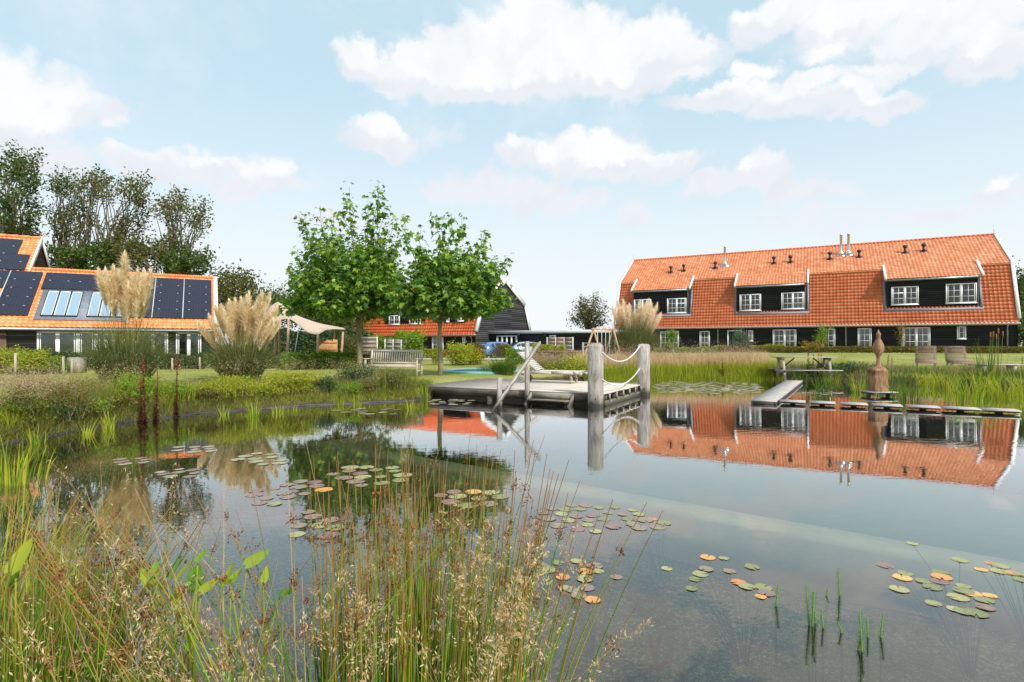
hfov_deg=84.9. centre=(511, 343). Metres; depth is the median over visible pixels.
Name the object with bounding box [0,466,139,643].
grass clump
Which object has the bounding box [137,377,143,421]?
flower stalk
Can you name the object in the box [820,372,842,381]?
iris clump
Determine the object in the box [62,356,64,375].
hedge stake
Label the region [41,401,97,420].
shrub
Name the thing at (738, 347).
seedheads
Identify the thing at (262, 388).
shrub
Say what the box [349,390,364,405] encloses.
iris clump
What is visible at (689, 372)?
reeds
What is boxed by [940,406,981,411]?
stepping slab
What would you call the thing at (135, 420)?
pond edging
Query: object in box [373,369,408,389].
grass clump
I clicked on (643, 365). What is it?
bollard
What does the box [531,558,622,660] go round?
water lily
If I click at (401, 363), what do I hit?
garden bench
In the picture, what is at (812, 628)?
mares tail
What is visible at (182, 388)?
shrub
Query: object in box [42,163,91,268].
tree
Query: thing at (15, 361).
hedge stake
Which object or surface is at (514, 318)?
barn house
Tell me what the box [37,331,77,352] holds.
patio door
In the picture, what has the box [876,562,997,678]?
water lily
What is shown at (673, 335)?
young tree
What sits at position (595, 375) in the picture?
bollard
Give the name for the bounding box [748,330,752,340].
window
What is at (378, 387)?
grass clump
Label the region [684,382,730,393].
water lily
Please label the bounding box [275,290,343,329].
tree
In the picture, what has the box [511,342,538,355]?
parked car
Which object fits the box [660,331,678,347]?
window
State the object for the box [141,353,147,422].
flower stalk
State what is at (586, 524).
water lily
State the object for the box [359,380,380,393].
shrub
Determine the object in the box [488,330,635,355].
flat roof link
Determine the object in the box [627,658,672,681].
milfoil
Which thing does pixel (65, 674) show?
grass clump
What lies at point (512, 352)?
hedge
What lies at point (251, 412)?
iris clump
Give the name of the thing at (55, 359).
shrub
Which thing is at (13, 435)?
edge grass
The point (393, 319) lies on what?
window
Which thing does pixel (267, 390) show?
dry grass
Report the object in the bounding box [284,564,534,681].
grass clump
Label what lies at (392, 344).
garden screen
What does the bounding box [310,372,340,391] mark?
shrub
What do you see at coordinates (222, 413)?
iris clump
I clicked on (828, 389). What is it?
iris clump
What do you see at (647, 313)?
pampas grass
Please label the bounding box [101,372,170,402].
grass clump
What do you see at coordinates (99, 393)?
meadow stems
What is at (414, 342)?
shrub
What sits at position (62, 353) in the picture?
hedge
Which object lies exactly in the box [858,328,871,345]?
window
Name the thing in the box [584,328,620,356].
swing frame
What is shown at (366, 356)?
hedge
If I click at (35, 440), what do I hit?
iris clump
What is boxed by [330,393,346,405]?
iris clump
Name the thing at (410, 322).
window
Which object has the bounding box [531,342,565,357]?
hedge
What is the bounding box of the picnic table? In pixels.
[768,356,842,380]
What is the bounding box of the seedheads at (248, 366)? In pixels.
[51,352,413,387]
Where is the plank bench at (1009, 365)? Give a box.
[968,364,1023,373]
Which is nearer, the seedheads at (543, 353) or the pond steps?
the pond steps
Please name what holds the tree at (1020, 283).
on the ground at (666, 604)
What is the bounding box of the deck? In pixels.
[420,378,640,405]
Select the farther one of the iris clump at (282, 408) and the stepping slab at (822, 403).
the stepping slab at (822, 403)
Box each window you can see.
[389,315,399,324]
[409,319,420,324]
[633,299,650,314]
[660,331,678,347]
[667,298,685,313]
[700,331,709,346]
[740,294,760,310]
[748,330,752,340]
[773,329,795,347]
[781,292,803,309]
[823,329,834,346]
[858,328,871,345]
[891,286,918,305]
[902,327,929,348]
[945,283,976,303]
[957,326,965,338]
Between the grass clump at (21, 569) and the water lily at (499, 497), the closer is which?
the grass clump at (21, 569)
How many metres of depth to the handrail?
14.88 m
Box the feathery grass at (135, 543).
[2,459,259,680]
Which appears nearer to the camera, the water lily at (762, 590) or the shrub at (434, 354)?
the water lily at (762, 590)
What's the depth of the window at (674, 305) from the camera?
62.17 m
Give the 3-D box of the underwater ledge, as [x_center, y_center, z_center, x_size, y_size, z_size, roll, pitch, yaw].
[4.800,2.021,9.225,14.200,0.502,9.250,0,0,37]
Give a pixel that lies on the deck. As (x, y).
(484, 389)
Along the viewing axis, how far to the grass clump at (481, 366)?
23.42 m
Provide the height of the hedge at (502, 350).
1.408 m
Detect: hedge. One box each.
[17,349,93,370]
[159,352,206,369]
[204,353,280,367]
[266,327,346,355]
[279,349,356,369]
[335,325,373,350]
[362,348,405,367]
[368,327,421,358]
[422,347,447,357]
[447,343,511,357]
[505,347,524,363]
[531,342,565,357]
[716,346,1023,352]
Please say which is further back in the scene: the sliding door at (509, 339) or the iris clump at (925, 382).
the sliding door at (509, 339)
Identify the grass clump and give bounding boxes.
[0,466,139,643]
[0,487,250,681]
[0,505,220,681]
[1,392,47,420]
[29,626,337,681]
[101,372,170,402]
[150,377,198,400]
[193,372,259,397]
[272,366,315,392]
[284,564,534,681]
[314,378,337,391]
[318,503,531,681]
[358,377,383,390]
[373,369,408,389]
[387,366,420,388]
[407,374,431,389]
[477,363,495,370]
[485,354,521,374]
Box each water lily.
[113,457,149,464]
[154,468,200,507]
[171,445,217,452]
[230,452,287,489]
[245,487,294,537]
[280,479,332,524]
[288,510,343,574]
[327,465,411,514]
[331,408,414,414]
[427,399,474,404]
[435,489,508,538]
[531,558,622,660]
[539,503,652,569]
[626,517,670,578]
[652,381,694,392]
[661,554,774,667]
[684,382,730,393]
[725,383,764,393]
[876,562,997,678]
[906,541,969,606]
[974,561,1023,646]
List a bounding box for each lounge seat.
[915,346,937,366]
[943,346,974,365]
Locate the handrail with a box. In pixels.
[491,341,540,410]
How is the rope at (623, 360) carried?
attached to the bollard at (595, 375)
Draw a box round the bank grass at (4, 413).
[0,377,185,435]
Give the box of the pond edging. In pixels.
[0,399,417,445]
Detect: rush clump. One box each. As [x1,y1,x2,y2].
[0,461,575,681]
[0,476,220,681]
[0,487,315,681]
[1,492,184,667]
[133,496,352,681]
[249,445,443,681]
[301,422,544,679]
[383,440,568,681]
[483,470,662,681]
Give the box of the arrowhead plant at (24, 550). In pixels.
[5,537,32,681]
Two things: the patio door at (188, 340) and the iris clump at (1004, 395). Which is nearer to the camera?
the iris clump at (1004, 395)
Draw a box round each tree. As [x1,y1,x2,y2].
[0,139,48,236]
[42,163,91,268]
[43,233,100,269]
[51,167,107,250]
[73,163,163,258]
[75,235,121,270]
[99,232,172,273]
[147,184,214,267]
[153,238,222,275]
[200,259,271,326]
[249,286,285,348]
[251,280,301,353]
[274,180,410,368]
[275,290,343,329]
[330,313,379,332]
[386,212,517,375]
[566,291,611,329]
[662,325,678,352]
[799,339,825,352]
[812,322,833,352]
[894,322,909,352]
[1012,256,1023,310]
[1017,303,1023,346]
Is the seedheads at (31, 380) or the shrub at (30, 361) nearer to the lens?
the seedheads at (31, 380)
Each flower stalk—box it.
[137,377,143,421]
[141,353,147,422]
[153,368,159,419]
[174,357,179,416]
[806,353,809,373]
[816,355,820,376]
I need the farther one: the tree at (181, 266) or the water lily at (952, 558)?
the tree at (181, 266)
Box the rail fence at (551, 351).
[532,350,587,359]
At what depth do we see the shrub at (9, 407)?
9.46 m
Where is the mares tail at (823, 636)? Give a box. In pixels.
[818,608,826,681]
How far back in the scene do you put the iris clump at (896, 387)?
17.16 m
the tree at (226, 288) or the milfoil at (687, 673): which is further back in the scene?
the tree at (226, 288)
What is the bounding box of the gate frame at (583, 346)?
[582,342,600,354]
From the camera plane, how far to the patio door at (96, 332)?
35.13 m
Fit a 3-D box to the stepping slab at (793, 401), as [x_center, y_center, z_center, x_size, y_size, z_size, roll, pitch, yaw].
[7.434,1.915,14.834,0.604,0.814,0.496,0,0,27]
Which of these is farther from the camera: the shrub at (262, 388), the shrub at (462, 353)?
the shrub at (462, 353)
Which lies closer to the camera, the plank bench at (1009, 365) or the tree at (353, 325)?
the plank bench at (1009, 365)
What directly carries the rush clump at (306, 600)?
in the pond water
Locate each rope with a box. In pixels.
[602,346,639,361]
[602,368,639,385]
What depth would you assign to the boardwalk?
16.86 m
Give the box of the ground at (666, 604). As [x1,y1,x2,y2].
[0,344,1023,681]
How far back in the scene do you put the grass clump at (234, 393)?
13.43 m
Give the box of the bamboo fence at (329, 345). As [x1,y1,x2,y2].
[316,339,336,362]
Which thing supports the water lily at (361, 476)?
on the pond water
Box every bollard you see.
[588,344,603,407]
[637,344,649,395]
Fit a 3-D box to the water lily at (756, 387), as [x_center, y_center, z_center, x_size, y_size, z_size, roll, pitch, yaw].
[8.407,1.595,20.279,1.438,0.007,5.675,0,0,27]
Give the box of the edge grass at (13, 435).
[0,392,235,445]
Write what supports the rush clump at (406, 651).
on the pond water
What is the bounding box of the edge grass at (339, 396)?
[233,388,418,407]
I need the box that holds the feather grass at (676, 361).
[573,349,771,372]
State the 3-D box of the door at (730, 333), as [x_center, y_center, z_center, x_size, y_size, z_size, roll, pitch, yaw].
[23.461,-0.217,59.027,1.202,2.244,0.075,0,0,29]
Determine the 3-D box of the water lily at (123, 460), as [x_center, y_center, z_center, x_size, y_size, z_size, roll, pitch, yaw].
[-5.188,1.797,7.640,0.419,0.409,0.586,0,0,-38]
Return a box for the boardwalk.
[751,380,802,404]
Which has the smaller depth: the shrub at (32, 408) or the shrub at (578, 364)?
the shrub at (32, 408)
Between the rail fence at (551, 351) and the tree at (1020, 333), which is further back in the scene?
the tree at (1020, 333)
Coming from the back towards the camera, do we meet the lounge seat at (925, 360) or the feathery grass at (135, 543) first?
the lounge seat at (925, 360)
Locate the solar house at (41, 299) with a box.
[0,234,217,360]
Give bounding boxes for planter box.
[67,357,86,372]
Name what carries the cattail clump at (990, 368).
on the pond water
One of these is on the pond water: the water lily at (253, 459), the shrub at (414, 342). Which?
the water lily at (253, 459)
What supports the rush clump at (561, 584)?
in the pond water
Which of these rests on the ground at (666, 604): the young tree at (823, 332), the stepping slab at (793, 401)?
the young tree at (823, 332)
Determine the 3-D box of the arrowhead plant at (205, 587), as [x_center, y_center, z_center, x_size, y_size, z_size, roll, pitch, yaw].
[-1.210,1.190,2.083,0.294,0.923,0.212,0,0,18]
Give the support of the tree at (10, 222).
on the ground at (666, 604)
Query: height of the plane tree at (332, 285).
9.078 m
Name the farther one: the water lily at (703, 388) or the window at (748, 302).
the window at (748, 302)
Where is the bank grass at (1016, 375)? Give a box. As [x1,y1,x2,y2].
[746,361,1023,385]
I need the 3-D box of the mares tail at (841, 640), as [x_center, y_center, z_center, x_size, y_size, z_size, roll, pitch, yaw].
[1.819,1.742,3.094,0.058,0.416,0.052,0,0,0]
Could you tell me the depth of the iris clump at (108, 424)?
10.45 m
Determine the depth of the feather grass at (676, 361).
25.78 m
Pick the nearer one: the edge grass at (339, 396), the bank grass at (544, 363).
the edge grass at (339, 396)
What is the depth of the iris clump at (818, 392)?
16.32 m
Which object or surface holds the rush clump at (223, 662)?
on the pond water
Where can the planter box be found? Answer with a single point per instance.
(80, 366)
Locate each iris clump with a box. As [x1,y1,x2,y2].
[0,436,55,486]
[21,426,52,443]
[78,420,99,435]
[99,410,118,429]
[217,404,232,415]
[243,399,263,416]
[270,403,286,412]
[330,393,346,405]
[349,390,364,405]
[405,399,415,409]
[418,384,433,398]
[793,372,808,380]
[796,385,827,398]
[803,370,839,391]
[818,352,853,365]
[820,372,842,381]
[844,372,867,393]
[867,371,908,395]
[879,378,928,400]
[891,368,926,382]
[911,366,944,386]
[928,368,968,389]
[945,370,993,401]
[967,364,1011,393]
[977,373,1023,398]
[979,348,1020,366]
[988,370,1023,397]
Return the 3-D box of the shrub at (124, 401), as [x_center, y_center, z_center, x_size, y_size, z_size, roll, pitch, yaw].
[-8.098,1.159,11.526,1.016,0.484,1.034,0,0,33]
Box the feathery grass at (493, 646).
[395,607,653,681]
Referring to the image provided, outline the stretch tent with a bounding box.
[264,302,345,354]
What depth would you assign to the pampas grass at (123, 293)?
16.05 m
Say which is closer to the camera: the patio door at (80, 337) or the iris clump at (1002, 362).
the iris clump at (1002, 362)
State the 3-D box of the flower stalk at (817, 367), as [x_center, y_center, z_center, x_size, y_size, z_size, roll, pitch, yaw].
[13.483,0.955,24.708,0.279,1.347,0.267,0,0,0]
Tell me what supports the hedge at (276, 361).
on the ground at (666, 604)
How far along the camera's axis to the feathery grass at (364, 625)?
2.01 m
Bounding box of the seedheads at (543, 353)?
[520,344,576,364]
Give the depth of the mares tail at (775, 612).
3.41 m
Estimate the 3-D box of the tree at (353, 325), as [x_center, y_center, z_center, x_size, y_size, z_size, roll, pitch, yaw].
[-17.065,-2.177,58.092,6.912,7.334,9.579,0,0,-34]
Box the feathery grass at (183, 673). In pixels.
[1,567,399,681]
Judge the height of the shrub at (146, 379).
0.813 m
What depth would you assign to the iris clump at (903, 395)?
15.94 m
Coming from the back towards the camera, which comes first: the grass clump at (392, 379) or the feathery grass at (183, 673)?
the grass clump at (392, 379)
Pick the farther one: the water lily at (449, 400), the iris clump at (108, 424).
the water lily at (449, 400)
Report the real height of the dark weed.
0.190 m
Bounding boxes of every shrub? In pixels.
[0,344,35,373]
[0,382,85,425]
[0,395,57,421]
[6,344,51,373]
[26,377,108,418]
[34,355,75,373]
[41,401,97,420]
[72,394,118,415]
[92,367,183,402]
[101,388,143,409]
[150,380,218,401]
[182,385,231,400]
[183,374,283,397]
[253,377,286,396]
[258,370,326,393]
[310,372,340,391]
[329,330,369,361]
[332,381,365,394]
[334,362,378,382]
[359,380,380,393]
[373,366,417,390]
[399,326,429,360]
[417,378,433,387]
[429,346,442,364]
[443,338,484,364]
[467,349,488,364]
[543,353,611,378]
[653,346,718,352]
[718,343,784,352]
[730,326,752,348]
[804,361,875,374]
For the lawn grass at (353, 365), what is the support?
on the ground at (666, 604)
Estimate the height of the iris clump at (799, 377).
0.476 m
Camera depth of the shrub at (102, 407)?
10.93 m
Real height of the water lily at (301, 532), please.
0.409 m
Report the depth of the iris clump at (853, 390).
18.13 m
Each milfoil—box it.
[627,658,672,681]
[646,633,662,679]
[672,654,707,681]
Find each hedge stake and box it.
[14,353,16,375]
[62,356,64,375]
[70,358,72,373]
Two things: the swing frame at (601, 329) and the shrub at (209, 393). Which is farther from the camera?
the swing frame at (601, 329)
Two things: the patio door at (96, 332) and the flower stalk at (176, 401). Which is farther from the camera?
the patio door at (96, 332)
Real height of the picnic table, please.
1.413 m
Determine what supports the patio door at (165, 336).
in the solar house at (41, 299)
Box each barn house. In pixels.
[354,278,530,355]
[613,233,1020,352]
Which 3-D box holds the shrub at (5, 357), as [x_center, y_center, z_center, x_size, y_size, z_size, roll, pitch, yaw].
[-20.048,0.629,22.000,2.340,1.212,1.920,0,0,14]
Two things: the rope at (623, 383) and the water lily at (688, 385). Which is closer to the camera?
the rope at (623, 383)
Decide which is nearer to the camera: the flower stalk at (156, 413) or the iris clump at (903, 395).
the flower stalk at (156, 413)
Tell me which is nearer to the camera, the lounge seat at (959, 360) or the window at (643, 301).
the lounge seat at (959, 360)
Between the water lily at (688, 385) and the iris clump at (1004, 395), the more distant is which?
the water lily at (688, 385)
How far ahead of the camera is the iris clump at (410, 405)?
13.70 m
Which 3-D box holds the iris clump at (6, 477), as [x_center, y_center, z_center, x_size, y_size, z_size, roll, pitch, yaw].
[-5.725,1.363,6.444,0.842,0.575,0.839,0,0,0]
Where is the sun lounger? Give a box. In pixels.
[514,352,587,383]
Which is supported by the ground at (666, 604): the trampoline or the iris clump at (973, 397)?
the trampoline
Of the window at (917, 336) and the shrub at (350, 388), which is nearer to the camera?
the shrub at (350, 388)
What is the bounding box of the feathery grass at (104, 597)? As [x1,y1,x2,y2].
[0,519,202,681]
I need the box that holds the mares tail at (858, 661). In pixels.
[853,624,864,681]
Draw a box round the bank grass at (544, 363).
[533,355,584,374]
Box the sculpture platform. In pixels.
[859,390,898,395]
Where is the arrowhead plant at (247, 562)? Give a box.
[218,550,293,681]
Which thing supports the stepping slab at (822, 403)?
in the pond water
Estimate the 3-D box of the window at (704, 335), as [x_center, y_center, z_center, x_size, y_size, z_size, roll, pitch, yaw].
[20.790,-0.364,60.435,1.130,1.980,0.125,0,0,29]
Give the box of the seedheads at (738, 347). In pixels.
[602,334,764,364]
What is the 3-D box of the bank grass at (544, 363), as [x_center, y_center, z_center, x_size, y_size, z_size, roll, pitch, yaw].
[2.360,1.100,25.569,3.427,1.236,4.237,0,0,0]
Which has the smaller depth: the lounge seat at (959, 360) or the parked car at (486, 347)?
the lounge seat at (959, 360)
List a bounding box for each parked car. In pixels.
[478,342,519,357]
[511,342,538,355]
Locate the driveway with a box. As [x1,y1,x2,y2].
[411,354,618,359]
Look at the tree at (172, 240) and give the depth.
53.30 m
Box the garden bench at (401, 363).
[363,350,423,376]
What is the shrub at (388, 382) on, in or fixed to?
on the ground at (666, 604)
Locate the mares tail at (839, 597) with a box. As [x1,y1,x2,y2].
[835,566,843,650]
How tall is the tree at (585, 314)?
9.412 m
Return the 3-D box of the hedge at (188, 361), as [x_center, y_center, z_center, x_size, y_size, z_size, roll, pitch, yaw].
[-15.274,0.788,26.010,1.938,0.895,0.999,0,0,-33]
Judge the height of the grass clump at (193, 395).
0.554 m
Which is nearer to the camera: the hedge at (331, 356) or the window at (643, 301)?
the hedge at (331, 356)
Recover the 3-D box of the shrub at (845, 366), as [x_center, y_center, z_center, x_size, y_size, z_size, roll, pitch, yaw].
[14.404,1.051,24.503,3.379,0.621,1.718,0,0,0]
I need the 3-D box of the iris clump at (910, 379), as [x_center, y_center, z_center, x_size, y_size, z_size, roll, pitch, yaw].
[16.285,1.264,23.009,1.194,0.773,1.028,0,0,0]
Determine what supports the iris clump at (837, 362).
on the ground at (666, 604)
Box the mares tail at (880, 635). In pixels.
[876,612,885,681]
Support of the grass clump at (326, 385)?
on the ground at (666, 604)
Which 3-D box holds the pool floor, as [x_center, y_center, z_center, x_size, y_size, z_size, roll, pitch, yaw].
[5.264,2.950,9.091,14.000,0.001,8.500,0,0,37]
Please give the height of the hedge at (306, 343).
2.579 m
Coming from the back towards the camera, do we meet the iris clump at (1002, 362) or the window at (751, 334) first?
the window at (751, 334)
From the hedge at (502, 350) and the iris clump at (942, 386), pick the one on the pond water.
the iris clump at (942, 386)
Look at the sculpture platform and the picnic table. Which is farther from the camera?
the picnic table
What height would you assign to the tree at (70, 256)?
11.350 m
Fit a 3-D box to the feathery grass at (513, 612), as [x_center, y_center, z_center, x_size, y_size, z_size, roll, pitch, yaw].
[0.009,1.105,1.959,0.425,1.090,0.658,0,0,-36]
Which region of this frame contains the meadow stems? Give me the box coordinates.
[1,366,117,421]
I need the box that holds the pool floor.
[501,462,1023,561]
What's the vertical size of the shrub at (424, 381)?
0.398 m
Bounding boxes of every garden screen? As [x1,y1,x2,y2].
[361,337,377,354]
[384,339,409,360]
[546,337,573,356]
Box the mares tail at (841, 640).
[836,622,845,681]
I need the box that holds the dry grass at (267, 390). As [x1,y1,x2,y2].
[80,371,412,407]
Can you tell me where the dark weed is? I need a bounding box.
[15,532,186,630]
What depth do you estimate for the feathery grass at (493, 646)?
1.72 m
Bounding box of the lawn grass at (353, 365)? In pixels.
[1,360,1023,416]
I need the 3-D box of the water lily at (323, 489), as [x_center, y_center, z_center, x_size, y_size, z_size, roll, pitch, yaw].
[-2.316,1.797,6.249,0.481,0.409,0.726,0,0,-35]
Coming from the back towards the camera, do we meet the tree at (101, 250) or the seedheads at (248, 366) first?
the tree at (101, 250)
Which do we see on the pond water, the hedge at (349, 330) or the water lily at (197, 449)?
the water lily at (197, 449)
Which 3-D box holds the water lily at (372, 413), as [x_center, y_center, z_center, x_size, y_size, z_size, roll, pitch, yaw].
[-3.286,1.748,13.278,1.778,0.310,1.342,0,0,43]
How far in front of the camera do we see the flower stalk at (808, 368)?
25.07 m
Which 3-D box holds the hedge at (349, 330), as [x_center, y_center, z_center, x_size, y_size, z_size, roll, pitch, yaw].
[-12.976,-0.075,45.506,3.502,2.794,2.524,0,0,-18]
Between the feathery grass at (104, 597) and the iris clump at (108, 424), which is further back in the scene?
the iris clump at (108, 424)
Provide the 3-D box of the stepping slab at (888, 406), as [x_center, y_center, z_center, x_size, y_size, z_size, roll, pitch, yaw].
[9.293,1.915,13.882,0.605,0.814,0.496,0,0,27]
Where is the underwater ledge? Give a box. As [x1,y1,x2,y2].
[339,466,1023,636]
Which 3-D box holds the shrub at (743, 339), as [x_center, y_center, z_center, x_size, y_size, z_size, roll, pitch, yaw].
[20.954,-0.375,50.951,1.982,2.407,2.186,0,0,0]
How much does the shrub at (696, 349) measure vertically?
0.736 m
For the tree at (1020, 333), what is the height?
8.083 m
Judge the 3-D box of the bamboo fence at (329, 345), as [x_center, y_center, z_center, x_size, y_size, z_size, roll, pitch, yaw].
[-10.906,0.451,32.984,1.236,1.451,0.068,0,0,0]
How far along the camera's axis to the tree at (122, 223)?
52.37 m
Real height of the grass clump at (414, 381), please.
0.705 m
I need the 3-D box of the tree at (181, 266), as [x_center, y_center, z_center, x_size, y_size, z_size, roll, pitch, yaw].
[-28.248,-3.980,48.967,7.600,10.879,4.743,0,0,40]
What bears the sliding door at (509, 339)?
in the flat roof link
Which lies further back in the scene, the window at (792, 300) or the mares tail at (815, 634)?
the window at (792, 300)
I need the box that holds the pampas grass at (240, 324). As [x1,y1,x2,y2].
[168,289,303,381]
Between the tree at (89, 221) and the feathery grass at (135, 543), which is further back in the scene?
the tree at (89, 221)
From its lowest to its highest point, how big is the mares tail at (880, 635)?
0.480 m
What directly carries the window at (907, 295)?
in the barn house at (961, 290)
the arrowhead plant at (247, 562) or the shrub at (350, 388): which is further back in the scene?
the shrub at (350, 388)
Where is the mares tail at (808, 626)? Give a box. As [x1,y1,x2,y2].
[804,584,811,681]
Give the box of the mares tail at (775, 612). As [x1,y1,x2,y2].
[772,583,780,663]
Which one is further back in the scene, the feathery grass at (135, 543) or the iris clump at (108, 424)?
the iris clump at (108, 424)
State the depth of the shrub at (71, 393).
10.35 m
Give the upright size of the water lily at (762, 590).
0.559 m
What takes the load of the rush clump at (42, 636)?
on the pond water
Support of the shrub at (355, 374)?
on the ground at (666, 604)
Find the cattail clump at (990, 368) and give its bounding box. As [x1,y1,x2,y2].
[972,328,1003,387]
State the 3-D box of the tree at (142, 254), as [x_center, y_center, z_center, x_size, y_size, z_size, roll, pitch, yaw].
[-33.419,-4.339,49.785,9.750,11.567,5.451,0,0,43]
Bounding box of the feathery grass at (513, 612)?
[441,500,585,681]
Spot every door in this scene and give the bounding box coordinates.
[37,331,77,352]
[78,331,95,354]
[96,332,114,349]
[137,332,167,352]
[176,332,200,360]
[432,337,443,349]
[497,336,516,343]
[728,331,740,345]
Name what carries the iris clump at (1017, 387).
on the pond water
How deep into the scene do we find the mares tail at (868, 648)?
3.05 m
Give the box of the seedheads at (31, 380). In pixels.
[0,358,102,414]
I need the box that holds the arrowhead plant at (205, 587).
[140,549,219,681]
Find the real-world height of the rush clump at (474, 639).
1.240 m
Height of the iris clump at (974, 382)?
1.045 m
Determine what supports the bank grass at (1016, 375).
on the ground at (666, 604)
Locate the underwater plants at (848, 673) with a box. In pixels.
[740,618,925,681]
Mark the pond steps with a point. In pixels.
(552, 397)
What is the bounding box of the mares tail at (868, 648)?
[864,617,871,681]
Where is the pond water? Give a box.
[0,379,1023,514]
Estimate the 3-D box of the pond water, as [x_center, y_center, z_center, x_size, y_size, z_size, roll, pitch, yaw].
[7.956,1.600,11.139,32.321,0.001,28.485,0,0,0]
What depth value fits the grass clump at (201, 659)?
2.21 m
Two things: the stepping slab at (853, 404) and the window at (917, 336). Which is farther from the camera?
the window at (917, 336)
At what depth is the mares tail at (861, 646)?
2.91 m
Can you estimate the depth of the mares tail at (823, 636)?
3.15 m
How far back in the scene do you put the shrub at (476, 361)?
31.36 m
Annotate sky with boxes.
[0,0,1023,343]
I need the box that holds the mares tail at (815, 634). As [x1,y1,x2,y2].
[809,591,819,681]
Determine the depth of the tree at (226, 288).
51.06 m
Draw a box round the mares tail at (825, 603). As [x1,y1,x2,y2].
[823,589,828,650]
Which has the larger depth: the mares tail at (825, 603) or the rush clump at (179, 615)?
the mares tail at (825, 603)
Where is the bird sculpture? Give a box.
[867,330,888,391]
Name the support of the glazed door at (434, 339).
in the barn house at (514, 318)
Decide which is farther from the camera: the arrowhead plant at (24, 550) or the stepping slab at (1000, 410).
the stepping slab at (1000, 410)
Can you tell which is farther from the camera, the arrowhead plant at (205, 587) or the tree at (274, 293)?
the tree at (274, 293)
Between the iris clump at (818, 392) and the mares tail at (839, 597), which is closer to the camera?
the mares tail at (839, 597)
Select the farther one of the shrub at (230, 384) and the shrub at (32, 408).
the shrub at (230, 384)
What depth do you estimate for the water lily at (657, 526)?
4.93 m
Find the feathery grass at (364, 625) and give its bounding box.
[305,540,413,681]
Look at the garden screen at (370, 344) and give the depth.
39.97 m
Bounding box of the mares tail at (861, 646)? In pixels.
[856,608,867,681]
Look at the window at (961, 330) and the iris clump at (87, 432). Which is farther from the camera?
the window at (961, 330)
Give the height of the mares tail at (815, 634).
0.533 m
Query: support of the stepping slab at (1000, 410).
in the pond water
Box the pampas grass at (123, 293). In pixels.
[25,250,204,385]
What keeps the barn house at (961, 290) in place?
on the ground at (666, 604)
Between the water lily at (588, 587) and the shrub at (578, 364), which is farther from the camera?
the shrub at (578, 364)
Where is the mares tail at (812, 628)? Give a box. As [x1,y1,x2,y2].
[807,591,816,681]
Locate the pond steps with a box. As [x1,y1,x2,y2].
[524,392,574,406]
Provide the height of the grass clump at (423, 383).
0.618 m
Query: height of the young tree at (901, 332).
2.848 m
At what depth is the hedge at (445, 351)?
47.50 m
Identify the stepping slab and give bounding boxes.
[780,399,805,403]
[809,400,835,405]
[840,402,867,406]
[871,403,902,408]
[905,404,940,409]
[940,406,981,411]
[977,407,1021,413]
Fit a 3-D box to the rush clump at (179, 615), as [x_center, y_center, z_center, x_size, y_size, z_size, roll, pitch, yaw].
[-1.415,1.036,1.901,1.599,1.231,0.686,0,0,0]
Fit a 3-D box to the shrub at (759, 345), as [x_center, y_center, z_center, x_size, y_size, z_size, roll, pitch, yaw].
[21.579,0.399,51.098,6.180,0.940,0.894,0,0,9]
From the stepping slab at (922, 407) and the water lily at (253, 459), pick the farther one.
the stepping slab at (922, 407)
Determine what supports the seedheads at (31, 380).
on the bank grass at (4, 413)
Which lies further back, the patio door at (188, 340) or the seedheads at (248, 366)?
the patio door at (188, 340)
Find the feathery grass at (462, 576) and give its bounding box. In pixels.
[430,501,517,681]
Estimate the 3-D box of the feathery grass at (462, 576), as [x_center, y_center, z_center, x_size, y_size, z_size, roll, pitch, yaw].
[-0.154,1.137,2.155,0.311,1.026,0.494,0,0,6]
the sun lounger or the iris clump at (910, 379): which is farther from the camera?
the iris clump at (910, 379)
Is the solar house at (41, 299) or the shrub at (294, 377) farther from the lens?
the solar house at (41, 299)
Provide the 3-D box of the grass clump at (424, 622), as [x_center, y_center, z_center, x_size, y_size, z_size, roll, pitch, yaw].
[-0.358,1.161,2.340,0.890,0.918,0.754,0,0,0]
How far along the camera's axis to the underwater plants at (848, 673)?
3.42 m
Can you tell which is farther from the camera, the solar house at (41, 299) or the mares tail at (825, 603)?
the solar house at (41, 299)
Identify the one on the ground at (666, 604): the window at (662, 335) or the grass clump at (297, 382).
the grass clump at (297, 382)
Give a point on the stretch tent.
(310, 326)
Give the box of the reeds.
[584,359,786,380]
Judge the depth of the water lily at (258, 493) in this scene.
5.84 m
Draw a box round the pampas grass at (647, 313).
[600,297,673,356]
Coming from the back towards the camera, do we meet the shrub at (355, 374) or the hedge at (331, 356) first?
the hedge at (331, 356)
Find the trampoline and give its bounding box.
[443,368,518,373]

